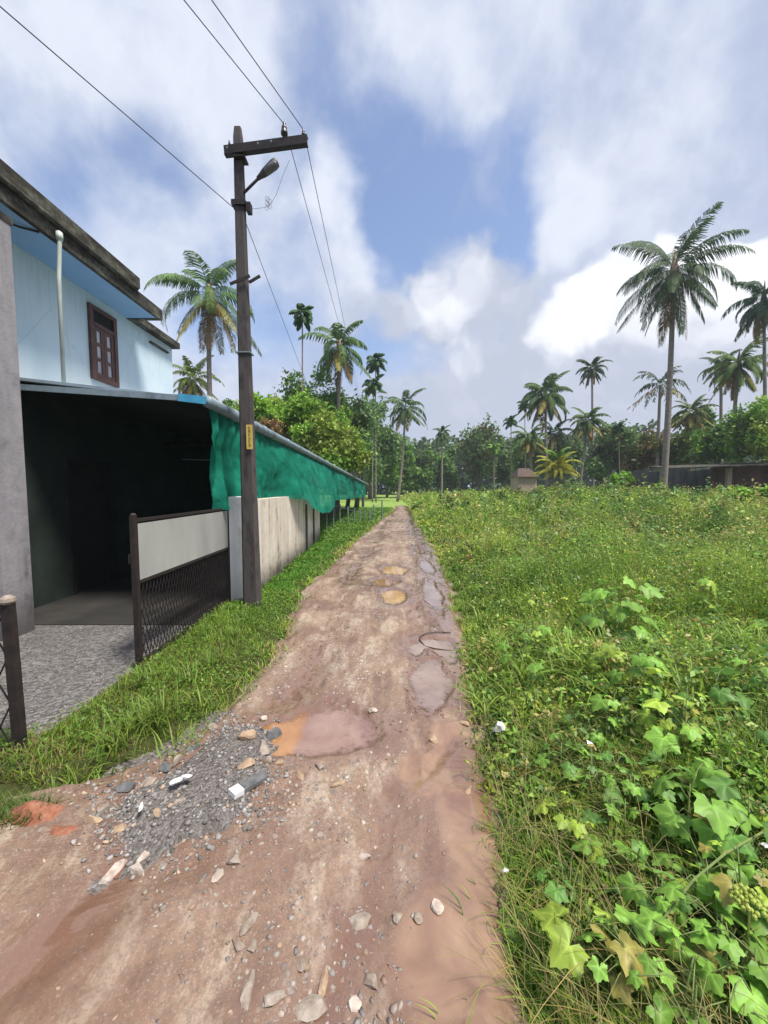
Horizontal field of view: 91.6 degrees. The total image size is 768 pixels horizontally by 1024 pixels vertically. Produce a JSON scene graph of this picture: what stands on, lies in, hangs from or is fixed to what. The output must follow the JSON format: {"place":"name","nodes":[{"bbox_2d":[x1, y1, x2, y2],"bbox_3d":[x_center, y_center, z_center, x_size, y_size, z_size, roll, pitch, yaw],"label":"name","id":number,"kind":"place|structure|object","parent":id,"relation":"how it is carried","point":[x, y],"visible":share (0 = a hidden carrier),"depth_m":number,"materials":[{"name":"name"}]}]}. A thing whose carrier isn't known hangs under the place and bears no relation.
{"place":"outdoors","nodes":[
{"label":"outdoors","id":0,"kind":"place"},
{"bbox_2d":[0,625,187,745],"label":"gravel yard","id":1,"kind":"structure","parent":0,"point":[37,636],"depth_m":3.39,"materials":[{"name":"gravel"}]},
{"bbox_2d":[0,595,27,754],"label":"iron gate","id":2,"kind":"structure","parent":1,"relation":"on","point":[10,647],"depth_m":2.20,"materials":[{"name":"black metal"}]},
{"bbox_2d":[0,210,34,640],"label":"concrete pillar","id":3,"kind":"structure","parent":1,"relation":"on","point":[15,570],"depth_m":3.94,"materials":[{"name":"concrete"}]},
{"bbox_2d":[0,505,534,1023],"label":"road","id":4,"kind":"structure","parent":0,"point":[126,961],"depth_m":1.55,"materials":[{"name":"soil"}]},
{"bbox_2d":[0,783,67,830],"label":"corner grass","id":5,"kind":"structure","parent":4,"relation":"on","point":[26,798],"depth_m":1.84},
{"bbox_2d":[0,800,128,878],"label":"red soil","id":6,"kind":"structure","parent":4,"relation":"on","point":[51,811],"depth_m":1.78,"materials":[{"name":"soil"}]},
{"bbox_2d":[42,705,304,894],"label":"rubble gravel","id":7,"kind":"structure","parent":4,"relation":"on","point":[210,847],"depth_m":1.88,"materials":[{"name":"gravel"}]},
{"bbox_2d":[87,711,275,894],"bbox_3d":[-1.026,1.468,2.112,1.144,0.082,1.237,0,4,0],"label":"gravel heap","id":8,"kind":"object","parent":4,"relation":"on","point":[202,773],"visible":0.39,"depth_m":1.90,"materials":[{"name":"gravel"}]},
{"bbox_2d":[228,770,268,799],"bbox_3d":[-0.715,1.445,1.983,0.062,0.048,0.205,3,5,38],"label":"broken tile","id":9,"kind":"object","parent":8,"relation":"on","point":[245,786],"visible":0.98,"depth_m":1.96,"materials":[{"name":"stone"}]},
{"bbox_2d":[156,787,446,1023],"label":"lane stones","id":10,"kind":"object","parent":4,"relation":"on","point":[393,1008],"visible":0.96,"depth_m":1.32,"materials":[{"name":"stone"}]},
{"bbox_2d":[295,994,327,1021],"bbox_3d":[-0.233,1.549,1.166,0.100,0.033,0.071,-3,4,-35],"label":"stone","id":11,"kind":"object","parent":4,"relation":"on","point":[311,1007],"visible":1,"depth_m":1.16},
{"bbox_2d":[262,705,377,756],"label":"puddle","id":12,"kind":"object","parent":4,"relation":"on","point":[329,732],"visible":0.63,"depth_m":2.44,"materials":[{"name":"liquid"}]},
{"bbox_2d":[275,530,465,736],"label":"mud clods","id":13,"kind":"object","parent":4,"relation":"on","point":[441,714],"visible":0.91,"depth_m":3.78,"materials":[{"name":"soil"}]},
{"bbox_2d":[408,659,454,711],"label":"puddle","id":14,"kind":"object","parent":4,"relation":"on","point":[428,679],"visible":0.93,"depth_m":3.06,"materials":[{"name":"liquid"}]},
{"bbox_2d":[420,578,443,614],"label":"puddle","id":15,"kind":"object","parent":4,"relation":"on","point":[432,596],"visible":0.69,"depth_m":5.60,"materials":[{"name":"liquid"}]},
{"bbox_2d":[409,639,461,663],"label":"puddle","id":16,"kind":"object","parent":4,"relation":"on","point":[418,648],"visible":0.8,"depth_m":3.75,"materials":[{"name":"liquid"}]},
{"bbox_2d":[0,491,765,1019],"bbox_3d":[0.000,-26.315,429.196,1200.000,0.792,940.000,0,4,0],"label":"ground","id":17,"kind":"structure","parent":0,"point":[14,787],"depth_m":2.83,"materials":[{"name":"plant"}]},
{"bbox_2d":[34,551,226,624],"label":"porch floor","id":18,"kind":"structure","parent":17,"relation":"on","point":[109,603],"depth_m":5.12,"materials":[{"name":"concrete"}]},
{"bbox_2d":[0,159,368,607],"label":"house","id":19,"kind":"structure","parent":17,"relation":"on","point":[117,432],"depth_m":5.60,"materials":[{"name":"paint"}]},
{"bbox_2d":[67,458,117,594],"bbox_3d":[-4.650,0.205,5.925,0.140,2.030,0.900,0,4,0],"label":"door","id":20,"kind":"structure","parent":19,"relation":"in","point":[90,483],"depth_m":5.96,"materials":[{"name":"black"}]},
{"bbox_2d":[87,302,119,387],"bbox_3d":[-4.587,-2.692,6.105,0.065,1.150,0.590,0,4,0],"label":"window","id":21,"kind":"structure","parent":19,"relation":"in","point":[102,327],"depth_m":6.07,"materials":[{"name":"wood"}]},
{"bbox_2d":[209,409,365,512],"bbox_3d":[-1.578,-1.181,16.085,0.542,1.699,22.786,0,4,2],"label":"shade net","id":22,"kind":"object","parent":19,"relation":"hanging from","point":[282,470],"visible":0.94,"depth_m":6.96,"materials":[{"name":"fabric"}]},
{"bbox_2d":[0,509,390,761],"bbox_3d":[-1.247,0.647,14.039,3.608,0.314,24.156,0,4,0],"label":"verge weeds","id":23,"kind":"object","parent":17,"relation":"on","point":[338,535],"visible":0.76,"depth_m":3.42,"materials":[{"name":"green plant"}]},
{"bbox_2d":[172,355,224,400],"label":"coconut palm","id":24,"kind":"object","parent":17,"relation":"on","point":[190,386],"visible":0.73,"depth_m":22.18,"materials":[{"name":"green plant"}]},
{"bbox_2d":[143,250,261,396],"bbox_3d":[-9.308,-6.287,19.978,4.987,13.629,5.518,0,4,0],"label":"coconut palm","id":25,"kind":"object","parent":17,"relation":"on","point":[210,304],"visible":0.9,"depth_m":19.05,"materials":[{"name":"green plant"}]},
{"bbox_2d":[232,391,283,422],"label":"broadleaf tree","id":26,"kind":"object","parent":17,"relation":"on","point":[263,408],"visible":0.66,"depth_m":16.25,"materials":[{"name":"green plant"}]},
{"bbox_2d":[223,121,307,607],"bbox_3d":[-1.418,-1.659,4.703,1.031,6.108,0.242,0,4,7],"label":"utility pole","id":27,"kind":"object","parent":17,"relation":"on","point":[238,150],"visible":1,"depth_m":4.70,"materials":[{"name":"concrete"}]},
{"bbox_2d":[228,496,319,600],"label":"boundary wall","id":28,"kind":"structure","parent":17,"relation":"on","point":[289,530],"depth_m":6.40,"materials":[{"name":"paint"}]},
{"bbox_2d":[128,508,230,668],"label":"iron gate","id":29,"kind":"structure","parent":28,"relation":"attached to","point":[159,548],"depth_m":3.81,"materials":[{"name":"metal"}]},
{"bbox_2d":[262,388,333,442],"bbox_3d":[-4.692,-3.003,19.991,4.355,7.034,3.424,0,4,0],"label":"broadleaf tree","id":30,"kind":"object","parent":17,"relation":"on","point":[298,408],"visible":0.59,"depth_m":19.18,"materials":[{"name":"green plant"}]},
{"bbox_2d":[288,303,313,391],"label":"areca palm","id":31,"kind":"object","parent":17,"relation":"on","point":[306,318],"visible":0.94,"depth_m":23.23,"materials":[{"name":"green plant"}]},
{"bbox_2d":[274,361,349,421],"bbox_3d":[-4.833,-4.934,25.739,5.618,10.163,3.685,-2,4,-28],"label":"broadleaf tree","id":32,"kind":"object","parent":17,"relation":"on","point":[297,384],"visible":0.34,"depth_m":24.79,"materials":[{"name":"green plant"}]},
{"bbox_2d":[288,409,377,517],"bbox_3d":[-2.636,-2.259,19.089,4.612,5.664,3.134,0,4,0],"label":"broadleaf tree","id":33,"kind":"object","parent":17,"relation":"on","point":[323,440],"visible":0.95,"depth_m":18.27,"materials":[{"name":"green plant"}]},
{"bbox_2d":[298,320,371,510],"bbox_3d":[-3.106,-6.429,25.422,4.762,13.178,4.332,1,4,14],"label":"coconut palm","id":34,"kind":"object","parent":17,"relation":"on","point":[337,354],"visible":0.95,"depth_m":25.10,"materials":[{"name":"green plant"}]},
{"bbox_2d":[330,387,383,507],"bbox_3d":[-2.021,-5.009,29.448,4.759,9.863,3.621,-2,4,-31],"label":"broadleaf tree","id":35,"kind":"object","parent":17,"relation":"on","point":[365,419],"visible":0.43,"depth_m":29.09,"materials":[{"name":"green plant"}]},
{"bbox_2d":[350,392,400,498],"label":"broadleaf tree","id":36,"kind":"object","parent":17,"relation":"on","point":[384,440],"visible":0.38,"depth_m":50.61,"materials":[{"name":"green plant"}]},
{"bbox_2d":[366,353,386,502],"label":"areca palm","id":37,"kind":"object","parent":17,"relation":"on","point":[373,365],"visible":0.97,"depth_m":39.19,"materials":[{"name":"green plant"}]},
{"bbox_2d":[142,509,645,1023],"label":"edge grass","id":38,"kind":"structure","parent":17,"relation":"on","point":[460,603],"depth_m":1.74,"materials":[{"name":"plant"}]},
{"bbox_2d":[381,432,419,493],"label":"broadleaf tree","id":39,"kind":"object","parent":17,"relation":"on","point":[408,470],"visible":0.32,"depth_m":59.63,"materials":[{"name":"green plant"}]},
{"bbox_2d":[382,388,427,501],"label":"coconut palm","id":40,"kind":"object","parent":17,"relation":"on","point":[405,415],"visible":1,"depth_m":43.31,"materials":[{"name":"green plant"}]},
{"bbox_2d":[401,464,436,493],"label":"broadleaf tree","id":41,"kind":"object","parent":17,"relation":"on","point":[426,475],"visible":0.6,"depth_m":62.24,"materials":[{"name":"green plant"}]},
{"bbox_2d":[414,447,440,491],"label":"broadleaf tree","id":42,"kind":"object","parent":17,"relation":"on","point":[425,459],"visible":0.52,"depth_m":63.77,"materials":[{"name":"green plant"}]},
{"bbox_2d":[435,444,461,491],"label":"broadleaf tree","id":43,"kind":"object","parent":17,"relation":"on","point":[451,481],"visible":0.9,"depth_m":64.68,"materials":[{"name":"green plant"}]},
{"bbox_2d":[457,413,506,490],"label":"broadleaf tree","id":44,"kind":"object","parent":17,"relation":"on","point":[476,456],"visible":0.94,"depth_m":57.99,"materials":[{"name":"green plant"}]},
{"bbox_2d":[495,433,523,489],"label":"broadleaf tree","id":45,"kind":"object","parent":17,"relation":"on","point":[503,473],"visible":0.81,"depth_m":58.85,"materials":[{"name":"green plant"}]},
{"bbox_2d":[508,468,538,493],"bbox_3d":[13.017,-2.609,34.880,2.000,2.932,2.450,0,4,0],"label":"hut","id":46,"kind":"object","parent":17,"relation":"on","point":[523,478],"visible":0.68,"depth_m":33.93,"materials":[{"name":"concrete"}]},
{"bbox_2d":[291,419,761,494],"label":"woods","id":47,"kind":"object","parent":17,"relation":"on","point":[487,483],"visible":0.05,"depth_m":86.30,"materials":[{"name":"green plant"}]},
{"bbox_2d":[497,618,557,672],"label":"lobed leaf plant","id":48,"kind":"object","parent":17,"relation":"on","point":[533,667],"visible":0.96,"depth_m":2.81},
{"bbox_2d":[508,423,550,470],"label":"coconut palm","id":49,"kind":"object","parent":17,"relation":"on","point":[529,444],"visible":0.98,"depth_m":37.30,"materials":[{"name":"green plant"}]},
{"bbox_2d":[506,434,557,476],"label":"broadleaf tree","id":50,"kind":"object","parent":17,"relation":"on","point":[521,458],"visible":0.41,"depth_m":51.11,"materials":[{"name":"green plant"}]},
{"bbox_2d":[519,370,572,490],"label":"coconut palm","id":51,"kind":"object","parent":17,"relation":"on","point":[540,402],"visible":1,"depth_m":40.87,"materials":[{"name":"green plant"}]},
{"bbox_2d":[530,862,579,908],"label":"lobed leaf plant","id":52,"kind":"object","parent":17,"relation":"on","point":[558,894],"visible":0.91,"depth_m":1.39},
{"bbox_2d":[530,451,583,489],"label":"coconut palm","id":53,"kind":"object","parent":17,"relation":"on","point":[551,469],"visible":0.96,"depth_m":29.48,"materials":[{"name":"yellow plant"}]},
{"bbox_2d":[537,419,577,487],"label":"coconut palm","id":54,"kind":"object","parent":17,"relation":"on","point":[555,439],"visible":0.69,"depth_m":48.87,"materials":[{"name":"green plant"}]},
{"bbox_2d":[535,733,588,786],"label":"lobed leaf plant","id":55,"kind":"object","parent":17,"relation":"on","point":[542,761],"visible":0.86,"depth_m":1.97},
{"bbox_2d":[533,791,607,864],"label":"lobed leaf plant","id":56,"kind":"object","parent":17,"relation":"on","point":[572,824],"visible":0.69,"depth_m":1.61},
{"bbox_2d":[553,437,588,487],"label":"broadleaf tree","id":57,"kind":"object","parent":17,"relation":"on","point":[577,454],"visible":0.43,"depth_m":50.24,"materials":[{"name":"green plant"}]},
{"bbox_2d":[400,481,767,1023],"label":"field grass","id":58,"kind":"structure","parent":17,"relation":"on","point":[629,574],"depth_m":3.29,"materials":[{"name":"plant"}]},
{"bbox_2d":[566,406,609,487],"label":"coconut palm","id":59,"kind":"object","parent":17,"relation":"on","point":[586,427],"visible":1,"depth_m":39.20,"materials":[{"name":"green plant"}]},
{"bbox_2d":[409,474,767,817],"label":"weed clumps","id":60,"kind":"object","parent":17,"relation":"on","point":[666,691],"visible":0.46,"depth_m":3.90,"materials":[{"name":"green plant"}]},
{"bbox_2d":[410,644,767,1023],"bbox_3d":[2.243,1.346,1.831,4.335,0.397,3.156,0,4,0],"label":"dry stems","id":61,"kind":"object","parent":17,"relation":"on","point":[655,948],"visible":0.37,"depth_m":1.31,"materials":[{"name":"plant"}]},
{"bbox_2d":[531,901,649,1007],"bbox_3d":[0.636,1.396,1.183,0.303,0.272,0.247,1,4,15],"label":"lobed leaf plant","id":62,"kind":"object","parent":17,"relation":"on","point":[570,959],"visible":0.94,"depth_m":1.13,"materials":[{"name":"plant"}]},
{"bbox_2d":[575,356,612,488],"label":"coconut palm","id":63,"kind":"object","parent":17,"relation":"on","point":[592,370],"visible":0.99,"depth_m":46.81,"materials":[{"name":"green plant"}]},
{"bbox_2d":[560,743,628,810],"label":"lobed leaf plant","id":64,"kind":"object","parent":17,"relation":"on","point":[566,766],"visible":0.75,"depth_m":1.81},
{"bbox_2d":[423,481,767,714],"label":"seed heads","id":65,"kind":"object","parent":17,"relation":"on","point":[606,561],"visible":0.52,"depth_m":6.64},
{"bbox_2d":[583,452,617,487],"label":"broadleaf tree","id":66,"kind":"object","parent":17,"relation":"on","point":[597,469],"visible":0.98,"depth_m":42.84,"materials":[{"name":"green plant"}]},
{"bbox_2d":[445,579,767,751],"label":"broad grass","id":67,"kind":"structure","parent":17,"relation":"on","point":[614,636],"depth_m":2.99,"materials":[{"name":"plant"}]},
{"bbox_2d":[585,639,630,684],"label":"lobed leaf plant","id":68,"kind":"object","parent":17,"relation":"on","point":[611,649],"visible":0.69,"depth_m":2.65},
{"bbox_2d":[571,834,653,904],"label":"lobed leaf plant","id":69,"kind":"object","parent":17,"relation":"on","point":[586,849],"visible":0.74,"depth_m":1.46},
{"bbox_2d":[575,679,655,728],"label":"lobed leaf plant","id":70,"kind":"object","parent":17,"relation":"on","point":[597,701],"visible":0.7,"depth_m":2.23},
{"bbox_2d":[588,418,649,471],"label":"broadleaf tree","id":71,"kind":"object","parent":17,"relation":"on","point":[610,443],"visible":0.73,"depth_m":42.63,"materials":[{"name":"green plant"}]},
{"bbox_2d":[578,577,663,644],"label":"lobed leaf plant","id":72,"kind":"object","parent":17,"relation":"on","point":[591,597],"visible":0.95,"depth_m":3.37,"materials":[{"name":"plant"}]},
{"bbox_2d":[574,903,676,1023],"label":"lobed leaf plant","id":73,"kind":"object","parent":17,"relation":"on","point":[665,1012],"visible":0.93,"depth_m":1.07,"materials":[{"name":"plant"}]},
{"bbox_2d":[581,780,670,864],"bbox_3d":[1.012,1.331,1.568,0.302,0.324,0.260,3,5,41],"label":"lobed leaf plant","id":74,"kind":"object","parent":17,"relation":"on","point":[588,815],"visible":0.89,"depth_m":1.57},
{"bbox_2d":[578,755,676,839],"bbox_3d":[1.153,1.324,1.721,0.278,0.318,0.438,-2,4,-24],"label":"lobed leaf plant","id":75,"kind":"object","parent":17,"relation":"on","point":[634,790],"visible":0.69,"depth_m":1.71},
{"bbox_2d":[593,642,668,699],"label":"lobed leaf plant","id":76,"kind":"object","parent":17,"relation":"on","point":[613,675],"visible":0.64,"depth_m":2.37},
{"bbox_2d":[619,649,669,698],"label":"lobed leaf plant","id":77,"kind":"object","parent":17,"relation":"on","point":[650,661],"visible":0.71,"depth_m":2.29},
{"bbox_2d":[620,426,672,470],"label":"broadleaf tree","id":78,"kind":"object","parent":17,"relation":"on","point":[640,455],"visible":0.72,"depth_m":35.24,"materials":[{"name":"green plant"}]},
{"bbox_2d":[612,844,697,944],"bbox_3d":[1.005,1.387,1.394,0.367,0.224,0.265,-3,5,-40],"label":"lobed leaf plant","id":79,"kind":"object","parent":17,"relation":"on","point":[626,881],"visible":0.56,"depth_m":1.32,"materials":[{"name":"plant"}]},
{"bbox_2d":[627,366,689,471],"bbox_3d":[24.692,-7.018,33.922,4.584,12.006,4.587,2,4,33],"label":"coconut palm","id":80,"kind":"object","parent":17,"relation":"on","point":[661,391],"visible":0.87,"depth_m":33.43,"materials":[{"name":"green plant"}]},
{"bbox_2d":[611,469,710,495],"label":"old wall","id":81,"kind":"structure","parent":17,"relation":"on","point":[684,477],"depth_m":26.62,"materials":[{"name":"concrete"}]},
{"bbox_2d":[632,762,692,812],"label":"lobed leaf plant","id":82,"kind":"object","parent":17,"relation":"on","point":[669,794],"visible":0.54,"depth_m":1.66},
{"bbox_2d":[636,667,707,741],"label":"lobed leaf plant","id":83,"kind":"object","parent":17,"relation":"on","point":[659,705],"visible":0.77,"depth_m":2.04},
{"bbox_2d":[632,708,716,769],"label":"lobed leaf plant","id":84,"kind":"object","parent":17,"relation":"on","point":[692,734],"visible":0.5,"depth_m":1.88,"materials":[{"name":"plant"}]},
{"bbox_2d":[649,428,701,469],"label":"broadleaf tree","id":85,"kind":"object","parent":17,"relation":"on","point":[679,447],"visible":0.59,"depth_m":33.21,"materials":[{"name":"green plant"}]},
{"bbox_2d":[613,945,749,1023],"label":"lobed leaf plant","id":86,"kind":"object","parent":17,"relation":"on","point":[635,979],"visible":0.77,"depth_m":1.00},
{"bbox_2d":[635,905,728,1023],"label":"lobed leaf plant","id":87,"kind":"object","parent":17,"relation":"on","point":[646,917],"visible":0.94,"depth_m":1.06,"materials":[{"name":"plant"}]},
{"bbox_2d":[611,201,754,492],"bbox_3d":[17.560,-9.149,23.514,6.822,17.516,7.316,0,4,0],"label":"coconut palm","id":88,"kind":"object","parent":17,"relation":"on","point":[676,278],"visible":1,"depth_m":22.85,"materials":[{"name":"green plant"}]},
{"bbox_2d":[635,893,746,973],"bbox_3d":[1.045,1.393,1.242,0.407,0.227,0.276,0,4,0],"label":"lobed leaf plant","id":89,"kind":"object","parent":17,"relation":"on","point":[660,930],"visible":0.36,"depth_m":1.18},
{"bbox_2d":[671,394,719,470],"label":"coconut palm","id":90,"kind":"object","parent":17,"relation":"on","point":[688,419],"visible":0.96,"depth_m":33.29,"materials":[{"name":"green plant"}]},
{"bbox_2d":[650,814,757,927],"bbox_3d":[1.131,1.344,1.371,0.334,0.311,0.304,-2,4,-31],"label":"lobed leaf plant","id":91,"kind":"object","parent":17,"relation":"on","point":[703,878],"visible":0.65,"depth_m":1.31,"materials":[{"name":"plant"}]},
{"bbox_2d":[648,757,762,860],"bbox_3d":[1.343,1.276,1.597,0.511,0.408,0.351,-2,4,-26],"label":"lobed leaf plant","id":92,"kind":"object","parent":17,"relation":"on","point":[720,815],"visible":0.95,"depth_m":1.47,"materials":[{"name":"plant"}]},
{"bbox_2d":[648,462,767,492],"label":"shed","id":93,"kind":"structure","parent":17,"relation":"on","point":[724,474],"depth_m":23.45,"materials":[{"name":"concrete"}]},
{"bbox_2d":[683,420,735,468],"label":"broadleaf tree","id":94,"kind":"object","parent":17,"relation":"on","point":[702,449],"visible":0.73,"depth_m":26.77,"materials":[{"name":"green plant"}]},
{"bbox_2d":[654,876,767,1023],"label":"lobed leaf plant","id":95,"kind":"object","parent":17,"relation":"on","point":[757,994],"visible":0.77,"depth_m":1.06,"materials":[{"name":"plant"}]},
{"bbox_2d":[670,667,756,719],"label":"lobed leaf plant","id":96,"kind":"object","parent":17,"relation":"on","point":[715,693],"visible":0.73,"depth_m":2.17,"materials":[{"name":"plant"}]},
{"bbox_2d":[663,896,763,982],"bbox_3d":[1.034,1.381,1.202,0.269,0.252,0.248,3,5,43],"label":"lobed leaf plant","id":97,"kind":"object","parent":17,"relation":"on","point":[710,940],"visible":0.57,"depth_m":1.13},
{"bbox_2d":[664,945,767,1023],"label":"lobed leaf plant","id":98,"kind":"object","parent":17,"relation":"on","point":[687,1015],"visible":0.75,"depth_m":1.05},
{"bbox_2d":[665,908,767,996],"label":"lobed leaf plant","id":99,"kind":"object","parent":17,"relation":"on","point":[715,983],"visible":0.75,"depth_m":1.09,"materials":[{"name":"plant"}]},
{"bbox_2d":[682,741,767,813],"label":"lobed leaf plant","id":100,"kind":"object","parent":17,"relation":"on","point":[705,770],"visible":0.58,"depth_m":1.68,"materials":[{"name":"plant"}]},
{"bbox_2d":[693,775,767,856],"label":"lobed leaf plant","id":101,"kind":"object","parent":17,"relation":"on","point":[718,784],"visible":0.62,"depth_m":1.47,"materials":[{"name":"plant"}]},
{"bbox_2d":[702,334,767,462],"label":"coconut palm","id":102,"kind":"object","parent":17,"relation":"on","point":[736,374],"visible":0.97,"depth_m":29.01,"materials":[{"name":"green plant"}]},
{"bbox_2d":[707,839,767,929],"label":"lobed leaf plant","id":103,"kind":"object","parent":17,"relation":"on","point":[723,882],"visible":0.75,"depth_m":1.20,"materials":[{"name":"plant"}]},
{"bbox_2d":[713,401,767,462],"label":"broadleaf tree","id":104,"kind":"object","parent":17,"relation":"on","point":[733,436],"visible":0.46,"depth_m":24.23,"materials":[{"name":"green plant"}]},
{"bbox_2d":[720,280,767,461],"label":"coconut palm","id":105,"kind":"object","parent":17,"relation":"on","point":[757,312],"visible":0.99,"depth_m":26.30,"materials":[{"name":"green plant"}]},
{"bbox_2d":[728,883,767,964],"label":"flower cluster","id":106,"kind":"object","parent":17,"relation":"on","point":[755,899],"visible":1,"depth_m":1.13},
{"bbox_2d":[738,395,767,462],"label":"broadleaf tree","id":107,"kind":"object","parent":17,"relation":"on","point":[758,440],"visible":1,"depth_m":22.66,"materials":[{"name":"green plant"}]},
{"bbox_2d":[0,0,767,487],"label":"sky","id":108,"kind":"structure","parent":0,"point":[479,167],"materials":[{"name":"blue"}]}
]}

